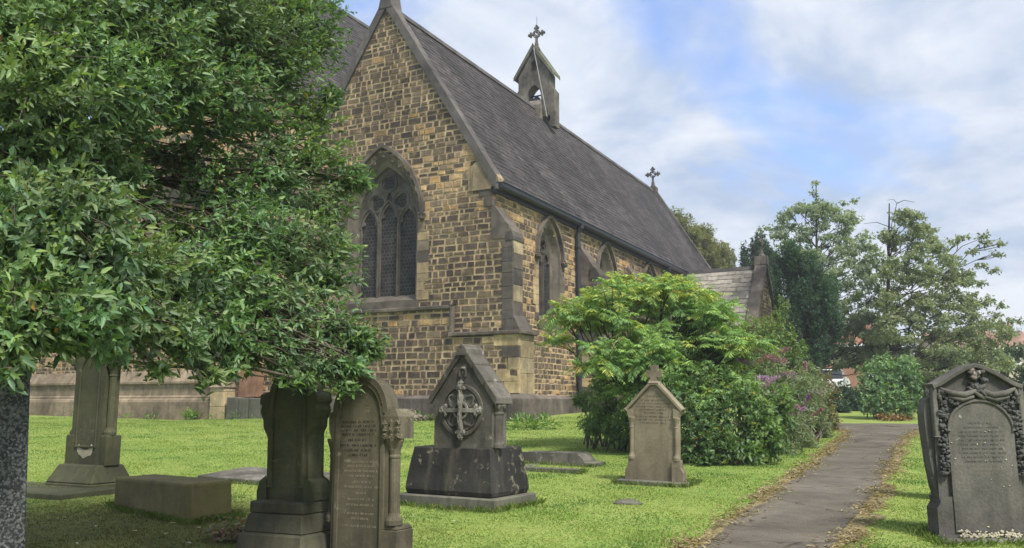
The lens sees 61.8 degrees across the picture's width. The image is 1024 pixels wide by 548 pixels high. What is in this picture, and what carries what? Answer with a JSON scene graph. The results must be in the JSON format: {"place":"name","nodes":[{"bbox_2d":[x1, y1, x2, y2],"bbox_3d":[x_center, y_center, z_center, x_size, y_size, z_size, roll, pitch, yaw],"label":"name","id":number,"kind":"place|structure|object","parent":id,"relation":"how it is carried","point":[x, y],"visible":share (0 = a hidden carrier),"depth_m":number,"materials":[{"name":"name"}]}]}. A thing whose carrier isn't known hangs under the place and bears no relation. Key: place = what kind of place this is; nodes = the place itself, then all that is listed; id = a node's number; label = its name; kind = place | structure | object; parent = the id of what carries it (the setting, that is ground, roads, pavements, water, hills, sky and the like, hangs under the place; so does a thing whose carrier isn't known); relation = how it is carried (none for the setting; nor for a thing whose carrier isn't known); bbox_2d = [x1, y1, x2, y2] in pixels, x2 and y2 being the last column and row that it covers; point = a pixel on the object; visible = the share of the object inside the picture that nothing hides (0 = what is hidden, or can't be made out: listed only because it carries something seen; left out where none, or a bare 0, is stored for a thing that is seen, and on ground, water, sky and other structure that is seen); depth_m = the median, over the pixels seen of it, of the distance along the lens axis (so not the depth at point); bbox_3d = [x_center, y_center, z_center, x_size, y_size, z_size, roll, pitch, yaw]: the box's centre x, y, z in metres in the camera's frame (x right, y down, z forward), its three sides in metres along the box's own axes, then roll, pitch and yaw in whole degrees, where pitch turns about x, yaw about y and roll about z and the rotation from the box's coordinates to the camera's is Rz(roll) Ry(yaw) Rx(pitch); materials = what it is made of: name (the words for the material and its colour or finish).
{"place":"outdoors","nodes":[
{"label":"outdoors","id":0,"kind":"place"},
{"bbox_2d":[2,0,1023,353],"label":"sky","id":1,"kind":"structure","parent":0,"point":[738,106],"materials":[{"name":"blue"}]},
{"bbox_2d":[25,393,1023,547],"bbox_3d":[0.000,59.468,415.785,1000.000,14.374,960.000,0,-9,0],"label":"ground","id":2,"kind":"structure","parent":0,"point":[855,417],"depth_m":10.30,"materials":[{"name":"green plant"}]},
{"bbox_2d":[0,353,30,547],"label":"granite pillar","id":3,"kind":"structure","parent":2,"relation":"on","point":[14,421],"depth_m":4.64,"materials":[{"name":"grey stone"}]},
{"bbox_2d":[26,481,114,499],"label":"ledger slab","id":4,"kind":"structure","parent":2,"relation":"on","point":[34,491],"depth_m":11.06,"materials":[{"name":"grey stone"}]},
{"bbox_2d":[45,349,128,487],"bbox_3d":[-5.860,1.942,11.994,0.960,2.292,0.660,-4,-10,27],"label":"headstone","id":5,"kind":"object","parent":2,"relation":"on","point":[92,450],"visible":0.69,"depth_m":11.82,"materials":[{"name":"grey stone"}]},
{"bbox_2d":[114,474,230,523],"bbox_3d":[-3.874,2.599,9.699,1.900,0.550,0.600,-9,-11,41],"label":"chest tomb","id":6,"kind":"object","parent":2,"relation":"on","point":[186,497],"visible":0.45,"depth_m":9.26,"materials":[{"name":"grey stone"}]},
{"bbox_2d":[178,406,201,418],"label":"fern","id":7,"kind":"object","parent":2,"relation":"on","point":[188,412],"visible":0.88,"depth_m":34.63,"materials":[{"name":"green plant"}]},
{"bbox_2d":[0,0,394,403],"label":"evergreen tree","id":8,"kind":"object","parent":2,"relation":"on","point":[81,274],"visible":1,"depth_m":6.47,"materials":[{"name":"green plant"}]},
{"bbox_2d":[198,515,246,543],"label":"dead leaves","id":9,"kind":"object","parent":2,"relation":"on","point":[223,533],"visible":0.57,"depth_m":8.08,"materials":[{"name":"brown plant"}]},
{"bbox_2d":[226,397,262,418],"bbox_3d":[-10.215,5.583,33.809,2.324,1.413,0.685,-4,-10,27],"label":"stone footing","id":10,"kind":"object","parent":2,"relation":"on","point":[245,407],"visible":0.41,"depth_m":33.65,"materials":[{"name":"grey stone"}]},
{"bbox_2d":[238,371,263,396],"bbox_3d":[-10.443,4.282,34.271,1.144,1.294,0.160,-4,-15,27],"label":"leaning tablet","id":11,"kind":"object","parent":10,"relation":"on","point":[251,386],"visible":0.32,"depth_m":34.11,"materials":[{"name":"red stone"}]},
{"bbox_2d":[198,467,329,484],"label":"ledger slab","id":12,"kind":"structure","parent":2,"relation":"on","point":[254,474],"depth_m":12.53,"materials":[{"name":"grey stone"}]},
{"bbox_2d":[235,368,331,547],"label":"headstone","id":13,"kind":"object","parent":2,"relation":"on","point":[289,507],"visible":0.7,"depth_m":7.47,"materials":[{"name":"grey stone"}]},
{"bbox_2d":[326,374,413,547],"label":"headstone","id":14,"kind":"object","parent":2,"relation":"on","point":[371,428],"visible":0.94,"depth_m":7.15,"materials":[{"name":"grey stone"}]},
{"bbox_2d":[76,519,722,543],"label":"fallen leaves","id":15,"kind":"object","parent":2,"relation":"on","point":[200,527],"visible":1,"depth_m":8.53,"materials":[{"name":"brown plant"}]},
{"bbox_2d":[29,0,778,421],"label":"church","id":16,"kind":"structure","parent":2,"relation":"on","point":[495,214],"depth_m":33.47,"materials":[{"name":"stone"}]},
{"bbox_2d":[142,148,213,295],"bbox_3d":[-14.421,-1.813,37.655,4.840,7.992,0.860,-4,-10,27],"label":"window","id":17,"kind":"structure","parent":16,"relation":"in","point":[171,194],"depth_m":38.46,"materials":[{"name":"glass"}]},
{"bbox_2d":[334,144,429,310],"bbox_3d":[-4.872,-1.787,32.663,4.280,6.442,0.868,-4,-10,27],"label":"window","id":18,"kind":"structure","parent":16,"relation":"in","point":[390,226],"depth_m":32.82,"materials":[{"name":"glass"}]},
{"bbox_2d":[532,214,567,331],"bbox_3d":[1.402,-0.080,34.399,0.708,4.689,3.000,-4,-10,27],"label":"window","id":19,"kind":"structure","parent":16,"relation":"in","point":[550,264],"depth_m":34.95,"materials":[{"name":"stone"}]},
{"bbox_2d":[596,241,617,338],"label":"window","id":20,"kind":"structure","parent":16,"relation":"in","point":[603,261],"depth_m":40.55,"materials":[{"name":"stone"}]},
{"bbox_2d":[643,261,656,321],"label":"window","id":21,"kind":"structure","parent":16,"relation":"in","point":[646,266],"depth_m":45.96,"materials":[{"name":"stone"}]},
{"bbox_2d":[413,414,419,420],"bbox_3d":[-3.280,4.906,28.949,0.332,0.335,0.433,0,-9,2],"label":"rubble stone","id":22,"kind":"object","parent":2,"relation":"on","point":[416,418],"visible":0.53,"depth_m":28.81,"materials":[{"name":"beige stone"}]},
{"bbox_2d":[400,344,535,512],"bbox_3d":[-0.545,1.915,10.550,1.400,2.049,0.950,-5,-10,31],"label":"tomb monument","id":23,"kind":"object","parent":2,"relation":"on","point":[470,458],"visible":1,"depth_m":10.16,"materials":[{"name":"black stone"}]},
{"bbox_2d":[506,411,538,429],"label":"weed","id":24,"kind":"object","parent":2,"relation":"on","point":[517,418],"visible":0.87,"depth_m":24.48,"materials":[{"name":"green plant"}]},
{"bbox_2d":[28,459,1023,547],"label":"grass tufts","id":25,"kind":"object","parent":2,"relation":"on","point":[928,536],"visible":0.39,"depth_m":9.64,"materials":[{"name":"green plant"}]},
{"bbox_2d":[511,412,549,428],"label":"weed","id":26,"kind":"object","parent":2,"relation":"on","point":[542,424],"visible":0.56,"depth_m":25.18,"materials":[{"name":"green plant"}]},
{"bbox_2d":[523,411,563,429],"bbox_3d":[0.898,4.283,24.650,1.230,0.679,0.890,0,-9,0],"label":"weed","id":27,"kind":"object","parent":2,"relation":"on","point":[545,419],"visible":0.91,"depth_m":24.57,"materials":[{"name":"green plant"}]},
{"bbox_2d":[525,464,579,473],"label":"grave kerb","id":28,"kind":"structure","parent":2,"relation":"on","point":[528,467],"depth_m":13.68,"materials":[{"name":"grey stone"}]},
{"bbox_2d":[522,450,603,467],"bbox_3d":[0.837,3.281,14.967,1.492,0.324,0.480,-5,-10,30],"label":"coped stone","id":29,"kind":"object","parent":2,"relation":"on","point":[578,458],"visible":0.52,"depth_m":14.77,"materials":[{"name":"grey stone"}]},
{"bbox_2d":[569,376,629,451],"bbox_3d":[1.931,2.868,17.896,1.326,1.743,2.956,3,-9,-17],"label":"bush","id":30,"kind":"object","parent":2,"relation":"on","point":[599,422],"visible":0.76,"depth_m":17.76,"materials":[{"name":"green plant"}]},
{"bbox_2d":[613,498,642,504],"bbox_3d":[1.404,2.776,10.355,0.374,0.114,0.235,0,-9,0],"label":"flat stone","id":31,"kind":"object","parent":2,"relation":"on","point":[627,501],"visible":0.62,"depth_m":10.29,"materials":[{"name":"grey stone"}]},
{"bbox_2d":[617,365,694,486],"bbox_3d":[2.077,2.241,12.427,1.040,1.820,0.420,-3,-9,27],"label":"headstone","id":32,"kind":"object","parent":2,"relation":"on","point":[655,409],"visible":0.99,"depth_m":12.37,"materials":[{"name":"beige stone"}]},
{"bbox_2d":[533,270,785,428],"bbox_3d":[2.837,1.708,17.834,4.804,4.075,4.312,0,-9,0],"label":"sumac tree","id":33,"kind":"object","parent":2,"relation":"on","point":[688,301],"visible":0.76,"depth_m":17.17,"materials":[{"name":"green plant"}]},
{"bbox_2d":[615,316,750,466],"bbox_3d":[3.323,2.130,17.383,2.816,3.242,5.349,-2,-9,14],"label":"thicket","id":34,"kind":"object","parent":2,"relation":"on","point":[694,444],"visible":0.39,"depth_m":15.42,"materials":[{"name":"green plant"}]},
{"bbox_2d":[670,205,705,250],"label":"conifer tree","id":35,"kind":"object","parent":2,"relation":"on","point":[693,233],"visible":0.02,"depth_m":66.64,"materials":[{"name":"green plant"}]},
{"bbox_2d":[689,222,729,268],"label":"conifer tree","id":36,"kind":"object","parent":2,"relation":"on","point":[708,244],"visible":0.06,"depth_m":70.22,"materials":[{"name":"green plant"}]},
{"bbox_2d":[713,240,736,267],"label":"conifer tree","id":37,"kind":"object","parent":2,"relation":"on","point":[726,254],"visible":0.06,"depth_m":72.22,"materials":[{"name":"green plant"}]},
{"bbox_2d":[737,231,773,289],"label":"cypress tree","id":38,"kind":"object","parent":2,"relation":"on","point":[754,249],"visible":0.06,"depth_m":62.49,"materials":[{"name":"green plant"}]},
{"bbox_2d":[725,373,798,465],"bbox_3d":[4.523,2.636,15.372,1.467,1.747,1.784,0,-9,0],"label":"laurel bush","id":39,"kind":"object","parent":2,"relation":"on","point":[759,429],"visible":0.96,"depth_m":15.30,"materials":[{"name":"green plant"}]},
{"bbox_2d":[722,294,809,443],"bbox_3d":[5.752,2.139,20.061,1.778,3.694,4.371,-6,-11,35],"label":"tall shrub","id":40,"kind":"object","parent":2,"relation":"on","point":[776,333],"visible":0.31,"depth_m":20.49,"materials":[{"name":"green plant"}]},
{"bbox_2d":[764,241,781,303],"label":"cypress tree","id":41,"kind":"object","parent":2,"relation":"on","point":[772,259],"visible":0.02,"depth_m":63.68,"materials":[{"name":"green plant"}]},
{"bbox_2d":[736,347,835,454],"bbox_3d":[6.606,2.935,19.569,1.592,2.334,7.988,-5,-10,31],"label":"buddleia","id":42,"kind":"object","parent":2,"relation":"on","point":[805,394],"visible":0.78,"depth_m":18.13,"materials":[{"name":"green plant"}]},
{"bbox_2d":[661,428,919,547],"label":"fallen dead leaves","id":43,"kind":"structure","parent":2,"relation":"on","point":[769,489],"depth_m":11.01,"materials":[{"name":"brown plant"}]},
{"bbox_2d":[677,430,918,547],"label":"path verge","id":44,"kind":"structure","parent":2,"relation":"on","point":[859,525],"depth_m":9.82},
{"bbox_2d":[771,229,846,388],"bbox_3d":[14.012,2.108,40.114,4.031,8.739,3.377,0,-9,0],"label":"yew tree","id":45,"kind":"object","parent":2,"relation":"on","point":[820,323],"visible":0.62,"depth_m":39.57,"materials":[{"name":"green plant"}]},
{"bbox_2d":[796,366,843,442],"bbox_3d":[7.908,3.356,22.343,1.011,2.075,6.081,-4,-10,26],"label":"reddish shrub","id":46,"kind":"object","parent":2,"relation":"on","point":[828,379],"visible":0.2,"depth_m":24.14,"materials":[{"name":"green plant"}]},
{"bbox_2d":[756,180,903,404],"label":"whitebeam tree","id":47,"kind":"object","parent":2,"relation":"on","point":[860,320],"visible":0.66,"depth_m":45.58,"materials":[{"name":"green plant"}]},
{"bbox_2d":[822,369,850,397],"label":"parked car","id":48,"kind":"object","parent":2,"relation":"on","point":[839,377],"visible":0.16,"depth_m":53.43,"materials":[{"name":"white paint"}]},
{"bbox_2d":[827,396,852,412],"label":"dark shrub","id":49,"kind":"object","parent":2,"relation":"on","point":[843,405],"visible":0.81,"depth_m":35.37,"materials":[{"name":"green plant"}]},
{"bbox_2d":[779,322,917,376],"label":"trees","id":50,"kind":"object","parent":2,"relation":"on","point":[913,354],"depth_m":126.20,"materials":[{"name":"green plant"}]},
{"bbox_2d":[831,380,869,410],"bbox_3d":[14.979,5.392,37.685,1.767,1.547,1.827,-5,-10,31],"label":"dark shrub","id":51,"kind":"object","parent":2,"relation":"on","point":[852,396],"visible":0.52,"depth_m":37.31,"materials":[{"name":"green plant"}]},
{"bbox_2d":[820,323,895,390],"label":"brick house","id":52,"kind":"structure","parent":2,"relation":"on","point":[852,378],"depth_m":83.48,"materials":[{"name":"brick"}]},
{"bbox_2d":[854,351,926,419],"bbox_3d":[13.606,4.019,30.624,3.079,2.582,2.352,0,-9,0],"label":"round bush","id":53,"kind":"object","parent":2,"relation":"on","point":[871,384],"visible":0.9,"depth_m":30.41,"materials":[{"name":"green plant"}]},
{"bbox_2d":[874,412,914,420],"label":"bedding plants","id":54,"kind":"object","parent":2,"relation":"on","point":[892,416],"visible":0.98,"depth_m":29.12,"materials":[{"name":"brown plant"}]},
{"bbox_2d":[892,362,943,400],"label":"hedge bush","id":55,"kind":"object","parent":2,"relation":"on","point":[916,379],"visible":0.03,"depth_m":50.45,"materials":[{"name":"green plant"}]},
{"bbox_2d":[857,199,1023,391],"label":"whitebeam tree","id":56,"kind":"object","parent":2,"relation":"on","point":[883,337],"visible":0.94,"depth_m":41.20,"materials":[{"name":"green plant"}]},
{"bbox_2d":[917,353,975,389],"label":"hedge bush","id":57,"kind":"object","parent":2,"relation":"on","point":[962,357],"visible":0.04,"depth_m":43.73,"materials":[{"name":"green plant"}]},
{"bbox_2d":[915,321,1023,377],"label":"brick house","id":58,"kind":"structure","parent":2,"relation":"on","point":[1020,338],"depth_m":78.81,"materials":[{"name":"tile"}]},
{"bbox_2d":[1007,350,1021,364],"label":"window","id":59,"kind":"structure","parent":58,"relation":"in","point":[1020,363],"depth_m":77.01,"materials":[{"name":"white paint"}]},
{"bbox_2d":[917,363,1023,544],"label":"headstone","id":60,"kind":"object","parent":2,"relation":"on","point":[971,423],"visible":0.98,"depth_m":8.18,"materials":[{"name":"grey stone"}]},
{"bbox_2d":[959,345,1012,377],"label":"hedge bush","id":61,"kind":"object","parent":2,"relation":"on","point":[984,356],"visible":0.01,"depth_m":49.72,"materials":[{"name":"green plant"}]},
{"bbox_2d":[982,341,1023,387],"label":"hedge bush","id":62,"kind":"object","parent":2,"relation":"on","point":[1012,349],"visible":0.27,"depth_m":46.16,"materials":[{"name":"green plant"}]},
{"bbox_2d":[690,422,918,547],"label":"path","id":63,"kind":"structure","parent":0,"point":[803,513],"depth_m":10.65,"materials":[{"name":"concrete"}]}
]}

